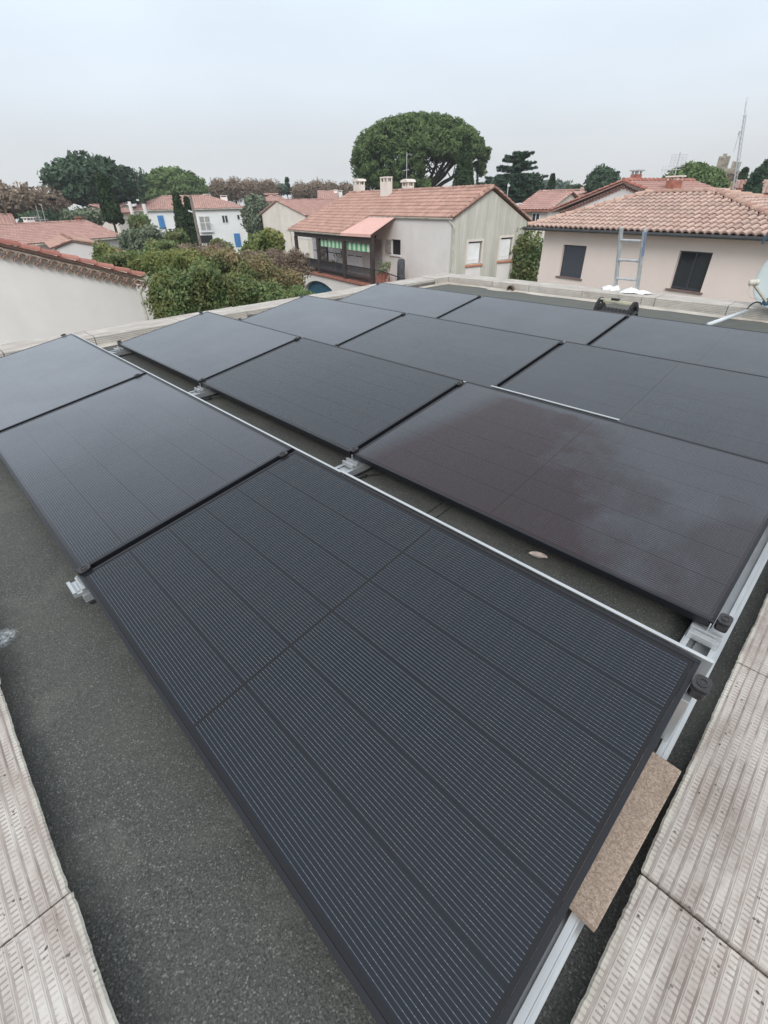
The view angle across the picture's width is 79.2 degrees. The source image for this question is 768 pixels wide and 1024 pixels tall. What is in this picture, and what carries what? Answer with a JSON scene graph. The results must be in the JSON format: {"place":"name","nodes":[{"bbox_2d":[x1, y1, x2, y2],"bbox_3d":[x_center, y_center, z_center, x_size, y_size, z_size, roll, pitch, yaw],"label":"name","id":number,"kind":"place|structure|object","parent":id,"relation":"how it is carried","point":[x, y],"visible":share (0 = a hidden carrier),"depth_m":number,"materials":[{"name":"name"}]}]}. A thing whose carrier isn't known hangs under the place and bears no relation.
{"place":"outdoors","nodes":[
{"label":"outdoors","id":0,"kind":"place"},
{"bbox_2d":[0,238,148,344],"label":"white gable house","id":1,"kind":"structure","parent":0,"point":[46,295],"depth_m":12.30,"materials":[{"name":"paint"}]},
{"bbox_2d":[142,238,179,251],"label":"shrub","id":2,"kind":"object","parent":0,"point":[161,244],"visible":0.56,"depth_m":31.66,"materials":[{"name":"green plant"}]},
{"bbox_2d":[133,194,247,253],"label":"blue shuttered house","id":3,"kind":"structure","parent":0,"point":[221,218],"depth_m":68.72,"materials":[{"name":"paint"}]},
{"bbox_2d":[198,216,211,230],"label":"window","id":4,"kind":"structure","parent":3,"relation":"in","point":[201,218],"depth_m":68.48,"materials":[{"name":"white paint"}]},
{"bbox_2d":[177,240,232,251],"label":"shrub","id":5,"kind":"object","parent":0,"point":[203,247],"visible":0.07,"depth_m":25.56,"materials":[{"name":"brown plant"}]},
{"bbox_2d":[238,232,262,253],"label":"shrub","id":6,"kind":"object","parent":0,"point":[251,244],"visible":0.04,"depth_m":20.82,"materials":[{"name":"green plant"}]},
{"bbox_2d":[255,227,285,252],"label":"shrub","id":7,"kind":"object","parent":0,"point":[268,238],"visible":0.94,"depth_m":19.97,"materials":[{"name":"green plant"}]},
{"bbox_2d":[240,246,307,273],"bbox_3d":[-4.663,-8.526,20.170,2.484,5.312,2.736,-29,43,-35],"label":"hedge shrub","id":8,"kind":"object","parent":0,"point":[280,258],"visible":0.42,"depth_m":18.63,"materials":[{"name":"brown plant"}]},
{"bbox_2d":[259,198,337,258],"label":"cream house","id":9,"kind":"structure","parent":0,"point":[282,215],"depth_m":59.51,"materials":[{"name":"paint"}]},
{"bbox_2d":[289,250,314,283],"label":"shrub","id":10,"kind":"object","parent":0,"point":[306,259],"visible":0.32,"depth_m":22.53,"materials":[{"name":"brown plant"}]},
{"bbox_2d":[376,262,390,282],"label":"potted plant","id":11,"kind":"object","parent":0,"point":[382,276],"visible":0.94,"depth_m":28.67,"materials":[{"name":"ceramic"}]},
{"bbox_2d":[0,0,767,222],"label":"sky","id":12,"kind":"structure","parent":0,"point":[225,89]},
{"bbox_2d":[287,176,532,293],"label":"house","id":13,"kind":"structure","parent":0,"point":[463,229],"depth_m":28.25,"materials":[{"name":"grey paint"}]},
{"bbox_2d":[308,281,331,293],"bbox_3d":[-4.644,-16.823,35.673,0.080,1.820,5.700,-20,38,-26],"label":"garage door","id":14,"kind":"structure","parent":13,"relation":"in","point":[316,287],"depth_m":36.04,"materials":[{"name":"blue paint"}]},
{"bbox_2d":[393,239,400,254],"bbox_3d":[0.873,-16.732,29.295,0.020,0.843,1.067,-20,38,-26],"label":"window","id":15,"kind":"structure","parent":13,"relation":"in","point":[396,243],"depth_m":29.35,"materials":[{"name":"glass"}]},
{"bbox_2d":[396,258,404,280],"bbox_3d":[1.034,-14.506,28.145,0.484,1.529,0.716,-29,43,-35],"label":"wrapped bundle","id":16,"kind":"object","parent":13,"relation":"on","point":[401,267],"visible":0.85,"depth_m":27.91,"materials":[{"name":"grey plastic"}]},
{"bbox_2d":[518,189,577,278],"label":"house","id":17,"kind":"structure","parent":0,"point":[537,205],"depth_m":38.37,"materials":[{"name":"tile"}]},
{"bbox_2d":[550,170,715,213],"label":"gabled house","id":18,"kind":"structure","parent":0,"point":[632,184],"depth_m":25.82,"materials":[{"name":"tile"}]},
{"bbox_2d":[661,152,687,177],"bbox_3d":[16.086,-19.173,25.794,1.234,1.342,0.061,0,34,1],"label":"roof antenna","id":19,"kind":"object","parent":18,"relation":"on","point":[678,160],"visible":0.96,"depth_m":25.69,"materials":[{"name":"metal"}]},
{"bbox_2d":[522,187,767,301],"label":"pink house","id":20,"kind":"structure","parent":0,"point":[704,244],"depth_m":15.79,"materials":[{"name":"paint"}]},
{"bbox_2d":[671,251,712,290],"bbox_3d":[10.042,-7.855,15.104,0.050,1.098,1.050,-19,38,-25],"label":"window","id":21,"kind":"structure","parent":20,"relation":"in","point":[692,267],"depth_m":15.11,"materials":[{"name":"black glass"}]},
{"bbox_2d":[734,179,746,190],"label":"house","id":22,"kind":"structure","parent":0,"point":[739,184],"depth_m":46.75,"materials":[{"name":"pink paint"}]},
{"bbox_2d":[761,179,767,194],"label":"house","id":23,"kind":"structure","parent":0,"point":[765,188],"depth_m":33.89,"materials":[{"name":"beige paint"}]},
{"label":"ground","id":24,"kind":"structure","parent":0,"visible":0},
{"bbox_2d":[0,213,15,224],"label":"house","id":25,"kind":"structure","parent":24,"relation":"on","point":[7,218],"depth_m":47.35,"materials":[{"name":"tile"}]},
{"bbox_2d":[0,180,27,220],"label":"plane tree","id":26,"kind":"object","parent":24,"relation":"on","point":[11,203],"visible":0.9,"depth_m":48.69,"materials":[{"name":"brown plant"}]},
{"bbox_2d":[6,180,47,212],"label":"plane tree","id":27,"kind":"object","parent":24,"relation":"on","point":[31,199],"visible":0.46,"depth_m":52.41,"materials":[{"name":"brown plant"}]},
{"bbox_2d":[17,207,66,222],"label":"shrub","id":28,"kind":"object","parent":24,"relation":"on","point":[49,215],"visible":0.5,"depth_m":47.63,"materials":[{"name":"green plant"}]},
{"bbox_2d":[32,185,72,216],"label":"plane tree","id":29,"kind":"object","parent":24,"relation":"on","point":[55,201],"visible":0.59,"depth_m":56.45,"materials":[{"name":"brown plant"}]},
{"bbox_2d":[0,217,120,257],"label":"long low house","id":30,"kind":"structure","parent":24,"relation":"on","point":[32,232],"depth_m":40.09,"materials":[{"name":"tile"}]},
{"bbox_2d":[44,233,98,268],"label":"wing house","id":31,"kind":"structure","parent":24,"relation":"on","point":[79,247],"depth_m":33.44,"materials":[{"name":"grey paint"}]},
{"bbox_2d":[59,206,105,225],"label":"shrub","id":32,"kind":"object","parent":24,"relation":"on","point":[93,215],"visible":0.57,"depth_m":50.72,"materials":[{"name":"green plant"}]},
{"bbox_2d":[37,149,150,206],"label":"dark pine","id":33,"kind":"object","parent":24,"relation":"on","point":[71,176],"visible":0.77,"depth_m":59.91,"materials":[{"name":"green plant"}]},
{"bbox_2d":[89,239,121,273],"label":"shrub","id":34,"kind":"object","parent":24,"relation":"on","point":[99,248],"visible":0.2,"depth_m":25.32,"materials":[{"name":"green plant"}]},
{"bbox_2d":[95,170,124,246],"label":"cypress","id":35,"kind":"object","parent":24,"relation":"on","point":[110,207],"visible":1,"depth_m":45.82,"materials":[{"name":"green plant"}]},
{"bbox_2d":[85,204,134,233],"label":"house","id":36,"kind":"structure","parent":24,"relation":"on","point":[120,227],"depth_m":60.45,"materials":[{"name":"beige paint"}]},
{"bbox_2d":[97,249,144,278],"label":"shrub","id":37,"kind":"object","parent":24,"relation":"on","point":[119,259],"visible":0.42,"depth_m":20.64,"materials":[{"name":"green plant"}]},
{"bbox_2d":[116,249,154,319],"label":"garden wall","id":38,"kind":"structure","parent":24,"relation":"on","point":[150,317],"depth_m":26.37,"materials":[{"name":"grey paint"}]},
{"bbox_2d":[125,212,153,228],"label":"shrub","id":39,"kind":"object","parent":24,"relation":"on","point":[136,221],"visible":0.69,"depth_m":47.42,"materials":[{"name":"green plant"}]},
{"bbox_2d":[115,223,166,253],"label":"shrub","id":40,"kind":"object","parent":24,"relation":"on","point":[132,238],"visible":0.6,"depth_m":38.16,"materials":[{"name":"green plant"}]},
{"bbox_2d":[127,248,181,276],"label":"shrub","id":41,"kind":"object","parent":24,"relation":"on","point":[138,263],"visible":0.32,"depth_m":19.05,"materials":[{"name":"green plant"}]},
{"bbox_2d":[141,268,204,319],"bbox_3d":[-4.776,-3.079,11.811,1.238,5.573,1.360,-29,43,-35],"label":"hedge shrub","id":42,"kind":"object","parent":24,"relation":"on","point":[168,293],"visible":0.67,"depth_m":10.28,"materials":[{"name":"green plant"}]},
{"bbox_2d":[137,165,211,202],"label":"rounded pine","id":43,"kind":"object","parent":24,"relation":"on","point":[166,180],"visible":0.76,"depth_m":77.52,"materials":[{"name":"green plant"}]},
{"bbox_2d":[146,247,205,274],"bbox_3d":[-5.686,-4.786,14.173,1.400,5.808,1.712,-29,43,-35],"label":"hedge shrub","id":44,"kind":"object","parent":24,"relation":"on","point":[180,259],"visible":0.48,"depth_m":12.45,"materials":[{"name":"green plant"}]},
{"bbox_2d":[163,228,190,245],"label":"shrub","id":45,"kind":"object","parent":24,"relation":"on","point":[180,236],"visible":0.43,"depth_m":36.45,"materials":[{"name":"green plant"}]},
{"bbox_2d":[171,190,192,243],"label":"cypress","id":46,"kind":"object","parent":24,"relation":"on","point":[180,218],"visible":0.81,"depth_m":47.07,"materials":[{"name":"green plant"}]},
{"bbox_2d":[183,196,201,246],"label":"cypress","id":47,"kind":"object","parent":24,"relation":"on","point":[190,219],"visible":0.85,"depth_m":47.60,"materials":[{"name":"green plant"}]},
{"bbox_2d":[188,195,201,246],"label":"utility pole","id":48,"kind":"object","parent":24,"relation":"on","point":[195,220],"visible":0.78,"depth_m":46.34,"materials":[{"name":"brown wood"}]},
{"bbox_2d":[162,255,231,310],"bbox_3d":[-4.478,-3.529,12.274,1.567,5.798,1.719,-29,43,-35],"label":"hedge shrub","id":49,"kind":"object","parent":24,"relation":"on","point":[208,282],"visible":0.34,"depth_m":10.69,"materials":[{"name":"green plant"}]},
{"bbox_2d":[178,245,243,275],"bbox_3d":[-5.143,-5.441,15.171,1.801,5.764,1.993,-29,43,-35],"label":"hedge shrub","id":50,"kind":"object","parent":24,"relation":"on","point":[224,260],"visible":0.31,"depth_m":13.49,"materials":[{"name":"green plant"}]},
{"bbox_2d":[208,177,230,200],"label":"plane tree","id":51,"kind":"object","parent":24,"relation":"on","point":[217,188],"visible":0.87,"depth_m":87.28,"materials":[{"name":"brown plant"}]},
{"bbox_2d":[206,237,233,247],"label":"shrub","id":52,"kind":"object","parent":24,"relation":"on","point":[213,241],"visible":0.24,"depth_m":29.55,"materials":[{"name":"green plant"}]},
{"bbox_2d":[223,176,249,204],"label":"plane tree","id":53,"kind":"object","parent":24,"relation":"on","point":[236,191],"visible":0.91,"depth_m":88.76,"materials":[{"name":"brown plant"}]},
{"bbox_2d":[220,270,268,306],"bbox_3d":[-3.775,-3.800,13.018,1.516,5.402,1.684,-29,43,-35],"label":"hedge shrub","id":54,"kind":"object","parent":24,"relation":"on","point":[237,287],"visible":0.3,"depth_m":11.42,"materials":[{"name":"green plant"}]},
{"bbox_2d":[241,177,265,199],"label":"plane tree","id":55,"kind":"object","parent":24,"relation":"on","point":[252,186],"visible":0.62,"depth_m":90.10,"materials":[{"name":"brown plant"}]},
{"bbox_2d":[240,192,269,233],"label":"olive tree","id":56,"kind":"object","parent":24,"relation":"on","point":[253,208],"visible":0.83,"depth_m":62.66,"materials":[{"name":"green plant"}]},
{"bbox_2d":[229,250,285,288],"bbox_3d":[-3.851,-5.318,15.115,1.480,5.588,1.619,-29,43,-35],"label":"hedge shrub","id":57,"kind":"object","parent":24,"relation":"on","point":[259,268],"visible":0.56,"depth_m":13.54,"materials":[{"name":"green plant"}]},
{"bbox_2d":[255,178,280,196],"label":"plane tree","id":58,"kind":"object","parent":24,"relation":"on","point":[270,186],"visible":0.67,"depth_m":91.26,"materials":[{"name":"brown plant"}]},
{"bbox_2d":[248,278,294,303],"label":"hedge shrub","id":59,"kind":"object","parent":24,"relation":"on","point":[274,292],"visible":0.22,"depth_m":11.75,"materials":[{"name":"green plant"}]},
{"bbox_2d":[263,193,284,203],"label":"house","id":60,"kind":"structure","parent":24,"relation":"on","point":[271,198],"depth_m":86.92,"materials":[{"name":"tile"}]},
{"bbox_2d":[276,183,287,196],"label":"dark bush","id":61,"kind":"object","parent":24,"relation":"on","point":[283,189],"visible":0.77,"depth_m":94.79,"materials":[{"name":"green plant"}]},
{"bbox_2d":[274,265,305,290],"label":"hedge shrub","id":62,"kind":"object","parent":24,"relation":"on","point":[291,278],"visible":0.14,"depth_m":14.77,"materials":[{"name":"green plant"}]},
{"bbox_2d":[281,284,314,298],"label":"hedge shrub","id":63,"kind":"object","parent":24,"relation":"on","point":[296,291],"visible":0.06,"depth_m":13.31,"materials":[{"name":"green plant"}]},
{"bbox_2d":[289,180,311,198],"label":"plane tree","id":64,"kind":"object","parent":24,"relation":"on","point":[299,191],"visible":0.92,"depth_m":94.95,"materials":[{"name":"brown plant"}]},
{"bbox_2d":[305,177,324,198],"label":"plane tree","id":65,"kind":"object","parent":24,"relation":"on","point":[315,186],"visible":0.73,"depth_m":94.92,"materials":[{"name":"brown plant"}]},
{"bbox_2d":[320,179,339,190],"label":"plane tree","id":66,"kind":"object","parent":24,"relation":"on","point":[328,185],"visible":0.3,"depth_m":95.27,"materials":[{"name":"brown plant"}]},
{"bbox_2d":[317,189,342,199],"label":"house","id":67,"kind":"structure","parent":24,"relation":"on","point":[334,193],"depth_m":82.44,"materials":[{"name":"tile"}]},
{"bbox_2d":[336,180,352,197],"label":"plane tree","id":68,"kind":"object","parent":24,"relation":"on","point":[345,187],"visible":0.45,"depth_m":95.40,"materials":[{"name":"brown plant"}]},
{"bbox_2d":[0,273,767,1023],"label":"flat roof building","id":69,"kind":"structure","parent":24,"relation":"on","point":[140,881],"depth_m":1.05,"materials":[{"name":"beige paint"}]},
{"bbox_2d":[71,333,342,474],"bbox_3d":[-1.506,-0.837,3.244,0.100,0.237,3.845,-29,43,-35],"label":"mounting rail","id":70,"kind":"object","parent":69,"relation":"on","point":[281,441],"visible":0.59,"depth_m":2.56,"materials":[{"name":"metal"}]},
{"bbox_2d":[61,282,378,356],"bbox_3d":[-1.770,-2.177,5.272,5.228,0.271,0.144,-29,43,-35],"label":"mounting rail","id":71,"kind":"object","parent":69,"relation":"on","point":[118,352],"visible":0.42,"depth_m":4.59,"materials":[{"name":"metal"}]},
{"bbox_2d":[0,334,145,431],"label":"solar panel","id":72,"kind":"object","parent":71,"relation":"on","point":[39,380],"visible":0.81,"depth_m":3.39,"materials":[{"name":"black glass"}]},
{"bbox_2d":[118,311,300,384],"bbox_3d":[-1.675,-1.586,4.323,1.722,0.032,1.003,29,53,37],"label":"solar panel","id":73,"kind":"object","parent":71,"relation":"attached to","point":[205,345],"visible":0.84,"depth_m":4.20,"materials":[{"name":"black glass"}]},
{"bbox_2d":[241,295,405,345],"bbox_3d":[-0.725,-2.136,5.115,1.722,0.032,1.003,29,53,37],"label":"solar panel","id":74,"kind":"object","parent":71,"relation":"attached to","point":[328,321],"visible":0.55,"depth_m":5.02,"materials":[{"name":"black glass"}]},
{"bbox_2d":[338,283,480,317],"bbox_3d":[0.225,-2.685,5.907,1.722,0.032,1.003,29,53,37],"label":"solar panel","id":75,"kind":"object","parent":71,"relation":"attached to","point":[434,303],"visible":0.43,"depth_m":5.86,"materials":[{"name":"black glass"}]},
{"bbox_2d":[134,295,480,398],"bbox_3d":[-0.540,-1.502,4.230,5.228,0.271,0.122,-29,43,-35],"label":"mounting rail","id":76,"kind":"object","parent":69,"relation":"on","point":[200,392],"visible":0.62,"depth_m":3.55,"materials":[{"name":"metal"}]},
{"bbox_2d":[439,296,627,344],"bbox_3d":[1.458,-2.009,4.863,1.722,0.032,1.003,29,53,37],"label":"solar panel","id":77,"kind":"object","parent":76,"relation":"attached to","point":[577,325],"visible":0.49,"depth_m":4.80,"materials":[{"name":"black glass"}]},
{"bbox_2d":[66,315,628,603],"bbox_3d":[0.693,-0.826,3.185,5.228,0.271,0.122,-29,43,-35],"label":"mounting rail","id":78,"kind":"object","parent":69,"relation":"on","point":[352,466],"visible":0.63,"depth_m":2.16,"materials":[{"name":"metal"}]},
{"bbox_2d":[0,373,292,575],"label":"solar panel","id":79,"kind":"object","parent":78,"relation":"on","point":[103,476],"visible":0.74,"depth_m":2.29,"materials":[{"name":"black glass"}]},
{"bbox_2d":[201,337,462,455],"bbox_3d":[-0.442,-0.910,3.278,1.722,0.032,1.003,29,53,37],"label":"solar panel","id":80,"kind":"object","parent":78,"relation":"on","point":[342,400],"visible":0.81,"depth_m":3.12,"materials":[{"name":"black glass"}]},
{"bbox_2d":[338,313,562,387],"bbox_3d":[0.508,-1.459,4.071,1.722,0.032,1.003,29,53,37],"label":"solar panel","id":81,"kind":"object","parent":78,"relation":"on","point":[482,355],"visible":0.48,"depth_m":3.95,"materials":[{"name":"black glass"}]},
{"bbox_2d":[340,471,714,677],"bbox_3d":[0.351,0.179,1.669,0.100,0.242,1.427,-29,43,-35],"label":"wind deflector","id":82,"kind":"object","parent":69,"relation":"on","point":[705,665],"visible":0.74,"depth_m":1.39,"materials":[{"name":"metal"}]},
{"bbox_2d":[491,385,619,421],"bbox_3d":[0.977,-0.549,2.735,0.100,0.244,0.790,-29,43,-35],"label":"wind deflector","id":83,"kind":"object","parent":69,"relation":"on","point":[563,405],"visible":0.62,"depth_m":2.61,"materials":[{"name":"metal"}]},
{"bbox_2d":[602,285,620,290],"bbox_3d":[3.304,-3.255,6.743,0.270,0.085,0.297,13,36,20],"label":"cloth","id":84,"kind":"object","parent":69,"relation":"on","point":[612,288],"visible":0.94,"depth_m":6.70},
{"bbox_2d":[593,297,638,315],"bbox_3d":[2.604,-2.233,5.200,0.258,0.302,0.458,-23,40,-29],"label":"cable reel","id":85,"kind":"object","parent":69,"relation":"on","point":[631,310],"visible":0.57,"depth_m":5.14,"materials":[{"name":"black plastic"}]},
{"bbox_2d":[496,526,767,1023],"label":"mounting rail","id":86,"kind":"object","parent":69,"relation":"on","point":[709,642],"visible":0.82,"depth_m":1.19,"materials":[{"name":"metal"}]},
{"bbox_2d":[80,450,700,1023],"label":"solar panel","id":87,"kind":"object","parent":86,"relation":"attached to","point":[420,744],"visible":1,"depth_m":1.15,"materials":[{"name":"black glass"}]},
{"bbox_2d":[353,381,767,627],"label":"solar panel","id":88,"kind":"object","parent":86,"relation":"attached to","point":[676,524],"visible":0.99,"depth_m":2.04,"materials":[{"name":"black glass"}]},
{"bbox_2d":[563,752,680,931],"bbox_3d":[0.516,0.695,1.064,0.435,0.022,0.152,-28,42,-34],"label":"board","id":89,"kind":"object","parent":86,"relation":"on","point":[624,840],"visible":0.45,"depth_m":1.01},
{"bbox_2d":[500,341,767,461],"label":"solar panel","id":90,"kind":"object","parent":86,"relation":"on","point":[722,409],"visible":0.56,"depth_m":2.98,"materials":[{"name":"black glass"}]},
{"bbox_2d":[590,315,767,376],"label":"solar panel","id":91,"kind":"object","parent":86,"relation":"attached to","point":[739,350],"visible":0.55,"depth_m":3.94,"materials":[{"name":"black glass"}]},
{"bbox_2d":[618,287,652,294],"bbox_3d":[3.519,-3.074,6.436,0.306,0.070,0.463,-29,43,-35],"label":"cloth","id":92,"kind":"object","parent":69,"relation":"on","point":[634,290],"visible":1,"depth_m":6.41,"materials":[{"name":"fabric"}]},
{"bbox_2d":[706,301,761,324],"bbox_3d":[3.772,-2.155,5.035,1.225,0.113,0.120,-23,39,-29],"label":"conduit","id":93,"kind":"object","parent":69,"relation":"on","point":[727,317],"visible":0.98,"depth_m":5.02,"materials":[{"name":"grey plastic"}]},
{"bbox_2d":[747,260,767,307],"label":"satellite dish","id":94,"kind":"object","parent":69,"relation":"on","point":[759,283],"visible":1,"depth_m":5.41,"materials":[{"name":"metal"}]},
{"bbox_2d":[348,110,491,190],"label":"umbrella pine","id":95,"kind":"object","parent":24,"relation":"on","point":[434,137],"visible":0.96,"depth_m":51.12,"materials":[{"name":"green plant"}]},
{"bbox_2d":[451,133,474,185],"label":"cypress","id":96,"kind":"object","parent":24,"relation":"on","point":[464,173],"visible":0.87,"depth_m":45.60,"materials":[{"name":"green plant"}]},
{"bbox_2d":[475,150,552,202],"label":"cedar","id":97,"kind":"object","parent":24,"relation":"on","point":[523,187],"visible":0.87,"depth_m":46.53,"materials":[{"name":"green plant"}]},
{"bbox_2d":[509,225,542,281],"bbox_3d":[8.557,-14.584,28.602,2.153,5.550,2.497,-29,43,-35],"label":"shrub","id":98,"kind":"object","parent":24,"relation":"on","point":[527,251],"visible":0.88,"depth_m":27.54,"materials":[{"name":"green plant"}]},
{"bbox_2d":[547,173,555,189],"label":"cypress","id":99,"kind":"object","parent":24,"relation":"on","point":[551,180],"visible":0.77,"depth_m":62.33,"materials":[{"name":"green plant"}]},
{"bbox_2d":[581,163,620,193],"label":"dense tree","id":100,"kind":"object","parent":24,"relation":"on","point":[600,176],"visible":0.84,"depth_m":58.30,"materials":[{"name":"green plant"}]},
{"bbox_2d":[613,227,646,289],"bbox_3d":[4.008,-1.361,8.264,1.667,6.391,0.332,-20,38,-26],"label":"ladder","id":101,"kind":"object","parent":24,"relation":"on","point":[619,259],"visible":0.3,"depth_m":6.37,"materials":[{"name":"metal"}]},
{"bbox_2d":[662,160,731,187],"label":"rounded pine","id":102,"kind":"object","parent":24,"relation":"on","point":[707,174],"visible":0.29,"depth_m":42.59,"materials":[{"name":"green plant"}]},
{"bbox_2d":[716,154,740,174],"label":"stone tower","id":103,"kind":"structure","parent":24,"relation":"on","point":[723,161],"depth_m":77.99,"materials":[{"name":"stone"}]},
{"bbox_2d":[732,97,747,189],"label":"lattice mast","id":104,"kind":"object","parent":24,"relation":"on","point":[740,137],"visible":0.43,"depth_m":40.31,"materials":[{"name":"metal"}]},
{"bbox_2d":[735,166,749,180],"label":"cypress","id":105,"kind":"object","parent":24,"relation":"on","point":[743,174],"visible":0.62,"depth_m":51.84,"materials":[{"name":"green plant"}]},
{"bbox_2d":[742,172,763,193],"bbox_3d":[25.178,-19.543,33.335,1.683,8.003,1.743,-29,43,-35],"label":"conifer","id":106,"kind":"object","parent":24,"relation":"on","point":[755,183],"visible":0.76,"depth_m":31.23,"materials":[{"name":"green plant"}]},
{"bbox_2d":[741,159,767,191],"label":"conifer","id":107,"kind":"object","parent":24,"relation":"on","point":[763,168],"visible":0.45,"depth_m":41.27,"materials":[{"name":"green plant"}]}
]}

